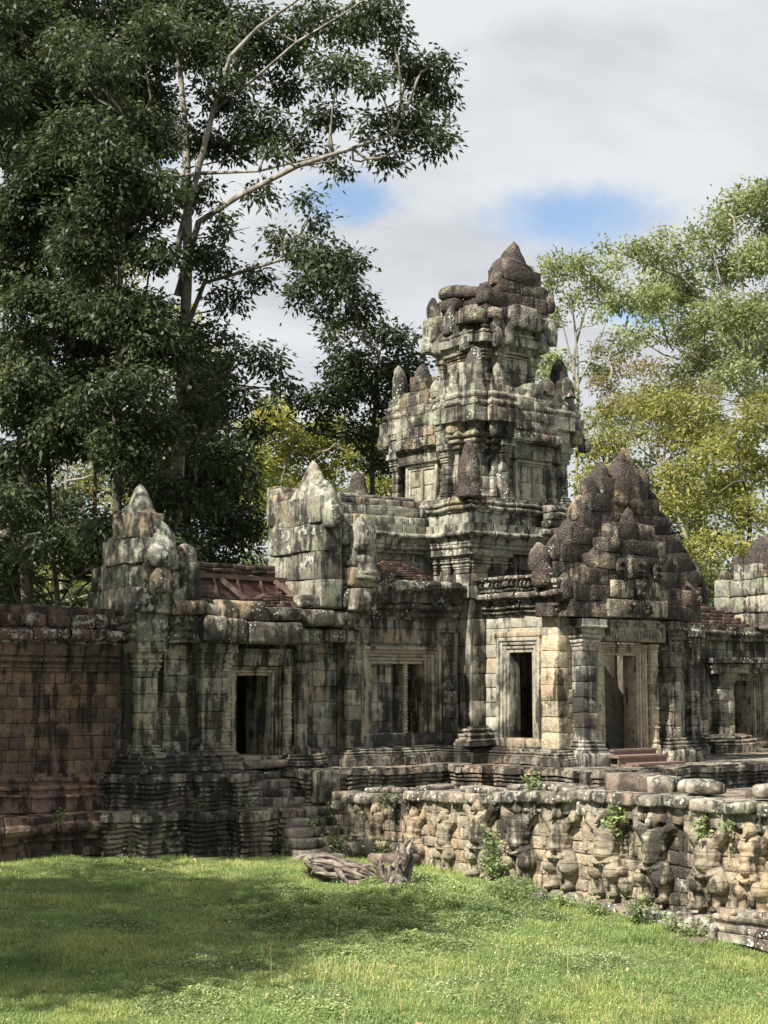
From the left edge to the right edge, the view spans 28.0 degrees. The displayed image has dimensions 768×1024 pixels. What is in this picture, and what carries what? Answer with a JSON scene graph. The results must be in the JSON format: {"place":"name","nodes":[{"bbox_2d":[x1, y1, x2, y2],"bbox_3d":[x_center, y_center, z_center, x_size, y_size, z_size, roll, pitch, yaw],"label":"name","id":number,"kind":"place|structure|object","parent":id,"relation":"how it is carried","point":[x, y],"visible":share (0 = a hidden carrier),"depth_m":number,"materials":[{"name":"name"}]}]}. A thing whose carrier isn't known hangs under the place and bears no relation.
{"place":"outdoors","nodes":[
{"label":"outdoors","id":0,"kind":"place"},
{"bbox_2d":[0,0,127,604],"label":"forest tree","id":1,"kind":"object","parent":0,"point":[27,392],"visible":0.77,"depth_m":39.38,"materials":[{"name":"green plant"}]},
{"bbox_2d":[1,114,139,605],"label":"forest tree","id":2,"kind":"object","parent":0,"point":[84,458],"visible":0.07,"depth_m":43.30,"materials":[{"name":"green plant"}]},
{"bbox_2d":[42,285,166,582],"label":"forest tree","id":3,"kind":"object","parent":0,"point":[102,347],"visible":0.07,"depth_m":42.23,"materials":[{"name":"green plant"}]},
{"bbox_2d":[16,0,220,568],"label":"forest tree","id":4,"kind":"object","parent":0,"point":[120,203],"visible":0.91,"depth_m":37.16,"materials":[{"name":"green plant"}]},
{"bbox_2d":[1,0,244,540],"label":"forest tree","id":5,"kind":"object","parent":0,"point":[119,8],"visible":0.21,"depth_m":46.30,"materials":[{"name":"green plant"}]},
{"bbox_2d":[0,231,250,601],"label":"woodland tree","id":6,"kind":"object","parent":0,"point":[79,478],"visible":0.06,"depth_m":67.88,"materials":[{"name":"green plant"}]},
{"bbox_2d":[0,437,267,607],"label":"tree","id":7,"kind":"object","parent":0,"point":[65,509],"visible":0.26,"depth_m":47.67,"materials":[{"name":"green plant"}]},
{"bbox_2d":[194,794,203,808],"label":"wall plant","id":8,"kind":"object","parent":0,"point":[197,802],"depth_m":27.71,"materials":[{"name":"green plant"}]},
{"bbox_2d":[151,341,271,563],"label":"forest tree","id":9,"kind":"object","parent":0,"point":[246,518],"visible":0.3,"depth_m":46.14,"materials":[{"name":"green plant"}]},
{"bbox_2d":[233,464,302,565],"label":"woodland tree","id":10,"kind":"object","parent":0,"point":[265,560],"visible":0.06,"depth_m":70.16,"materials":[{"name":"green plant"}]},
{"bbox_2d":[154,0,469,559],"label":"forest tree","id":11,"kind":"object","parent":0,"point":[326,271],"visible":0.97,"depth_m":40.05,"materials":[{"name":"green plant"}]},
{"bbox_2d":[232,390,392,545],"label":"woodland tree","id":12,"kind":"object","parent":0,"point":[282,460],"visible":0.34,"depth_m":60.88,"materials":[{"name":"green plant"}]},
{"bbox_2d":[277,308,439,494],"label":"forest tree","id":13,"kind":"object","parent":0,"point":[354,378],"visible":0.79,"depth_m":46.09,"materials":[{"name":"green plant"}]},
{"bbox_2d":[0,750,767,1023],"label":"ground","id":14,"kind":"structure","parent":0,"point":[126,899],"depth_m":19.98,"materials":[{"name":"green plant"}]},
{"bbox_2d":[0,604,129,861],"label":"laterite wall","id":15,"kind":"structure","parent":14,"relation":"on","point":[56,752],"depth_m":27.43,"materials":[{"name":"stone"}]},
{"bbox_2d":[53,807,69,825],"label":"wall plant","id":16,"kind":"object","parent":15,"relation":"attached to","point":[58,818],"depth_m":26.35,"materials":[{"name":"green plant"}]},
{"bbox_2d":[67,683,92,708],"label":"wall plant","id":17,"kind":"object","parent":15,"relation":"attached to","point":[77,687],"depth_m":27.80,"materials":[{"name":"green plant"}]},
{"bbox_2d":[119,839,137,860],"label":"wall plant","id":18,"kind":"object","parent":14,"relation":"on","point":[130,854],"depth_m":26.55,"materials":[{"name":"green plant"}]},
{"bbox_2d":[276,840,294,855],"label":"wall plant","id":19,"kind":"object","parent":14,"relation":"on","point":[288,853],"depth_m":27.29,"materials":[{"name":"green plant"}]},
{"bbox_2d":[243,759,348,860],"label":"stone staircase","id":20,"kind":"structure","parent":14,"relation":"on","point":[299,834],"depth_m":28.66,"materials":[{"name":"stone"}]},
{"bbox_2d":[304,818,320,830],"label":"wall plant","id":21,"kind":"object","parent":20,"relation":"on","point":[312,823],"depth_m":27.84,"materials":[{"name":"green plant"}]},
{"bbox_2d":[321,800,337,825],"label":"wall plant","id":22,"kind":"object","parent":20,"relation":"on","point":[329,817],"depth_m":28.37,"materials":[{"name":"green plant"}]},
{"bbox_2d":[313,827,360,852],"bbox_3d":[-0.810,5.838,27.214,0.829,0.585,0.575,3,-7,-28],"label":"wall plant","id":23,"kind":"object","parent":20,"relation":"on","point":[335,849],"depth_m":27.20,"materials":[{"name":"green plant"}]},
{"bbox_2d":[302,854,378,884],"bbox_3d":[-0.588,5.649,23.721,1.612,0.665,0.715,-3,-7,21],"label":"fallen log","id":24,"kind":"object","parent":14,"relation":"on","point":[334,868],"visible":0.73,"depth_m":23.54,"materials":[{"name":"grey wood"}]},
{"bbox_2d":[67,866,648,1023],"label":"broadleaf weeds","id":25,"kind":"object","parent":14,"relation":"on","point":[414,897],"visible":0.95,"depth_m":20.49,"materials":[{"name":"green plant"}]},
{"bbox_2d":[340,839,375,857],"bbox_3d":[-0.471,5.986,27.375,0.612,0.305,0.517,1,-7,-8],"label":"stone block","id":26,"kind":"object","parent":14,"relation":"on","point":[357,849],"depth_m":27.14,"materials":[{"name":"stone"}]},
{"bbox_2d":[9,914,731,1023],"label":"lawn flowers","id":27,"kind":"object","parent":14,"relation":"on","point":[490,968],"visible":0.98,"depth_m":18.37,"materials":[{"name":"white plant"}]},
{"bbox_2d":[362,836,399,852],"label":"wall plant","id":28,"kind":"object","parent":14,"relation":"on","point":[382,849],"depth_m":26.44,"materials":[{"name":"green plant"}]},
{"bbox_2d":[3,853,761,1023],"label":"fallen leaves","id":29,"kind":"object","parent":14,"relation":"on","point":[229,921],"visible":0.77,"depth_m":21.13,"materials":[{"name":"plant"}]},
{"bbox_2d":[1,545,764,641],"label":"woodland","id":30,"kind":"object","parent":14,"relation":"on","point":[78,586],"visible":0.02,"depth_m":86.91,"materials":[{"name":"green plant"}]},
{"bbox_2d":[0,855,767,1023],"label":"lawn clover","id":31,"kind":"object","parent":14,"relation":"on","point":[250,1013],"visible":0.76,"depth_m":18.59,"materials":[{"name":"green plant"}]},
{"bbox_2d":[373,837,413,890],"bbox_3d":[0.140,5.393,23.075,0.624,0.997,0.698,0,-6,0],"label":"tree stump","id":32,"kind":"object","parent":14,"relation":"on","point":[398,870],"visible":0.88,"depth_m":23.01,"materials":[{"name":"grey wood"}]},
{"bbox_2d":[368,852,420,866],"bbox_3d":[0.172,5.932,26.224,0.913,0.238,0.461,-6,-9,42],"label":"stone block","id":33,"kind":"object","parent":14,"relation":"on","point":[387,857],"depth_m":26.08,"materials":[{"name":"brown stone"}]},
{"bbox_2d":[80,752,767,858],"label":"temple platform","id":34,"kind":"structure","parent":14,"relation":"on","point":[155,815],"depth_m":28.09,"materials":[{"name":"stone"}]},
{"bbox_2d":[241,794,259,806],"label":"wall plant","id":35,"kind":"object","parent":34,"relation":"on","point":[250,803],"depth_m":28.17,"materials":[{"name":"green plant"}]},
{"bbox_2d":[87,241,767,774],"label":"temple gatehouse","id":36,"kind":"object","parent":34,"relation":"on","point":[491,593],"visible":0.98,"depth_m":32.56,"materials":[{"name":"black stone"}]},
{"bbox_2d":[197,573,295,597],"bbox_3d":[-2.992,1.517,30.392,3.201,0.638,0.903,5,-8,-38],"label":"timber shoring","id":37,"kind":"object","parent":36,"relation":"on","point":[225,582],"visible":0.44,"depth_m":30.88,"materials":[{"name":"brown wood"}]},
{"bbox_2d":[360,646,441,747],"bbox_3d":[0.250,3.884,32.268,1.963,2.120,1.698,0,-6,0],"label":"window frame","id":38,"kind":"structure","parent":36,"relation":"in","point":[427,708],"depth_m":32.42,"materials":[{"name":"stone"}]},
{"bbox_2d":[406,461,439,501],"bbox_3d":[0.911,-0.653,35.696,0.142,0.923,1.148,5,-8,-38],"label":"false door","id":39,"kind":"structure","parent":36,"relation":"in","point":[418,477],"depth_m":35.64,"materials":[{"name":"stone"}]},
{"bbox_2d":[494,630,541,747],"bbox_3d":[2.950,3.729,32.347,0.429,2.428,1.423,5,-8,-38],"label":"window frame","id":40,"kind":"structure","parent":36,"relation":"in","point":[508,713],"depth_m":32.54,"materials":[{"name":"stone"}]},
{"bbox_2d":[513,459,552,502],"bbox_3d":[3.409,-0.703,35.356,1.148,0.945,0.142,5,-8,-38],"label":"false door","id":41,"kind":"structure","parent":36,"relation":"in","point":[526,473],"depth_m":35.31,"materials":[{"name":"stone"}]},
{"bbox_2d":[608,748,684,766],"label":"wooden steps","id":42,"kind":"structure","parent":34,"relation":"on","point":[638,757],"depth_m":31.63,"materials":[{"name":"brown wood"}]},
{"bbox_2d":[235,904,753,1023],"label":"tall grass stalks","id":43,"kind":"object","parent":14,"relation":"on","point":[439,974],"depth_m":17.67,"materials":[{"name":"plant"}]},
{"bbox_2d":[518,891,546,902],"bbox_3d":[2.201,5.856,23.367,0.505,0.175,0.299,-6,-9,44],"label":"stone block","id":44,"kind":"object","parent":14,"relation":"on","point":[537,894],"depth_m":23.22,"materials":[{"name":"stone"}]},
{"bbox_2d":[328,783,767,952],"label":"relief wall","id":45,"kind":"structure","parent":14,"relation":"on","point":[554,836],"depth_m":23.01,"materials":[{"name":"stone"}]},
{"bbox_2d":[375,784,399,808],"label":"wall plant","id":46,"kind":"object","parent":45,"relation":"on","point":[386,800],"depth_m":26.98,"materials":[{"name":"green plant"}]},
{"bbox_2d":[468,824,507,874],"bbox_3d":[1.661,5.411,24.630,0.629,0.838,0.449,0,-6,0],"label":"wall plant","id":47,"kind":"object","parent":45,"relation":"attached to","point":[489,854],"depth_m":24.59,"materials":[{"name":"green plant"}]},
{"bbox_2d":[478,850,513,881],"bbox_3d":[1.776,5.593,24.295,0.583,0.499,0.506,0,-6,0],"label":"wall plant","id":48,"kind":"object","parent":45,"relation":"attached to","point":[494,873],"depth_m":24.24,"materials":[{"name":"green plant"}]},
{"bbox_2d":[520,768,547,790],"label":"wall plant","id":49,"kind":"object","parent":45,"relation":"on","point":[532,785],"depth_m":24.49,"materials":[{"name":"green plant"}]},
{"bbox_2d":[534,781,583,789],"bbox_3d":[2.817,4.420,24.631,0.560,0.190,0.719,5,-8,-38],"label":"stone block","id":50,"kind":"object","parent":45,"relation":"on","point":[542,786],"depth_m":24.55,"materials":[{"name":"stone"}]},
{"bbox_2d":[601,797,628,835],"bbox_3d":[3.478,4.495,22.784,0.578,0.589,0.392,0,-6,0],"label":"wall plant","id":51,"kind":"object","parent":45,"relation":"attached to","point":[612,818],"depth_m":22.74,"materials":[{"name":"green plant"}]},
{"bbox_2d":[604,772,661,791],"bbox_3d":[3.801,4.118,23.468,0.792,0.291,0.466,-5,-8,37],"label":"stone block","id":52,"kind":"object","parent":45,"relation":"on","point":[630,781],"depth_m":23.31,"materials":[{"name":"brown stone"}]},
{"bbox_2d":[646,775,682,793],"bbox_3d":[4.207,4.084,23.034,0.444,0.275,0.401,-5,-8,38],"label":"stone block","id":53,"kind":"object","parent":45,"relation":"on","point":[656,784],"depth_m":22.88,"materials":[{"name":"stone"}]},
{"bbox_2d":[677,779,717,793],"bbox_3d":[4.627,4.048,22.655,0.503,0.241,0.507,-6,-9,43],"label":"stone block","id":54,"kind":"object","parent":45,"relation":"on","point":[681,785],"depth_m":22.57,"materials":[{"name":"stone"}]},
{"bbox_2d":[690,813,713,838],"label":"wall plant","id":55,"kind":"object","parent":45,"relation":"attached to","point":[703,832],"depth_m":21.46,"materials":[{"name":"green plant"}]},
{"bbox_2d":[685,781,726,794],"bbox_3d":[4.634,3.971,22.160,0.542,0.198,0.372,-4,-8,32],"label":"stone block","id":56,"kind":"object","parent":45,"relation":"on","point":[701,788],"depth_m":22.01,"materials":[{"name":"stone"}]},
{"bbox_2d":[717,815,735,834],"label":"wall plant","id":57,"kind":"object","parent":45,"relation":"attached to","point":[726,824],"depth_m":21.12,"materials":[{"name":"green plant"}]},
{"bbox_2d":[745,789,753,797],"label":"stone block","id":58,"kind":"structure","parent":45,"relation":"on","point":[748,793],"depth_m":22.13,"materials":[{"name":"brown stone"}]},
{"bbox_2d":[752,783,767,798],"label":"stone block","id":59,"kind":"object","parent":45,"relation":"on","point":[759,791],"depth_m":21.23,"materials":[{"name":"stone"}]},
{"bbox_2d":[548,889,582,907],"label":"wall foot plant","id":60,"kind":"object","parent":14,"relation":"on","point":[563,902],"depth_m":22.94,"materials":[{"name":"green plant"}]},
{"bbox_2d":[579,893,608,915],"bbox_3d":[3.063,5.760,22.403,0.445,0.383,0.356,-4,-8,33],"label":"wall foot plant","id":61,"kind":"object","parent":14,"relation":"on","point":[598,908],"depth_m":22.39,"materials":[{"name":"green plant"}]},
{"bbox_2d":[615,884,653,925],"bbox_3d":[3.552,5.608,21.813,0.568,0.689,0.394,-3,-7,24],"label":"wall foot plant","id":62,"kind":"object","parent":14,"relation":"on","point":[635,919],"depth_m":21.78,"materials":[{"name":"green plant"}]},
{"bbox_2d":[653,909,688,932],"bbox_3d":[3.997,5.714,21.280,0.430,0.490,0.453,-5,-8,39],"label":"wall foot plant","id":63,"kind":"object","parent":14,"relation":"on","point":[670,923],"depth_m":21.25,"materials":[{"name":"green plant"}]},
{"bbox_2d":[595,787,751,797],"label":"terrace paving","id":64,"kind":"structure","parent":14,"relation":"on","point":[735,792],"depth_m":27.35,"materials":[{"name":"stone"}]},
{"bbox_2d":[673,917,707,936],"bbox_3d":[4.189,5.726,20.963,0.483,0.415,0.322,3,-7,-22],"label":"wall foot plant","id":65,"kind":"object","parent":14,"relation":"on","point":[690,929],"depth_m":20.95,"materials":[{"name":"green plant"}]},
{"bbox_2d":[662,933,718,945],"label":"stone block","id":66,"kind":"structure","parent":14,"relation":"on","point":[696,939],"depth_m":20.77,"materials":[{"name":"beige stone"}]},
{"bbox_2d":[708,924,717,939],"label":"stone block","id":67,"kind":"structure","parent":14,"relation":"on","point":[712,930],"depth_m":20.83,"materials":[{"name":"stone"}]},
{"bbox_2d":[0,0,767,582],"label":"sky","id":68,"kind":"structure","parent":0,"point":[584,119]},
{"bbox_2d":[528,244,623,492],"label":"emergent tree","id":69,"kind":"object","parent":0,"point":[571,266],"visible":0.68,"depth_m":71.52,"materials":[{"name":"green plant"}]},
{"bbox_2d":[568,397,653,496],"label":"woodland tree","id":70,"kind":"object","parent":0,"point":[609,448],"visible":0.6,"depth_m":56.65,"materials":[{"name":"green plant"}]},
{"bbox_2d":[577,340,733,486],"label":"deciduous tree","id":71,"kind":"object","parent":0,"point":[610,386],"visible":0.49,"depth_m":67.88,"materials":[{"name":"green plant"}]},
{"bbox_2d":[568,443,755,606],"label":"woodland tree","id":72,"kind":"object","parent":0,"point":[658,488],"visible":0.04,"depth_m":61.13,"materials":[{"name":"green plant"}]},
{"bbox_2d":[579,250,767,564],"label":"woodland tree","id":73,"kind":"object","parent":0,"point":[731,348],"visible":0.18,"depth_m":72.54,"materials":[{"name":"green plant"}]},
{"bbox_2d":[581,173,767,641],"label":"emergent tree","id":74,"kind":"object","parent":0,"point":[750,260],"visible":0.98,"depth_m":61.39,"materials":[{"name":"green plant"}]},
{"bbox_2d":[610,372,767,560],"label":"woodland tree","id":75,"kind":"object","parent":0,"point":[687,433],"visible":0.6,"depth_m":57.79,"materials":[{"name":"green plant"}]},
{"bbox_2d":[644,399,767,640],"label":"woodland tree","id":76,"kind":"object","parent":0,"point":[740,448],"visible":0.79,"depth_m":50.01,"materials":[{"name":"green plant"}]}
]}

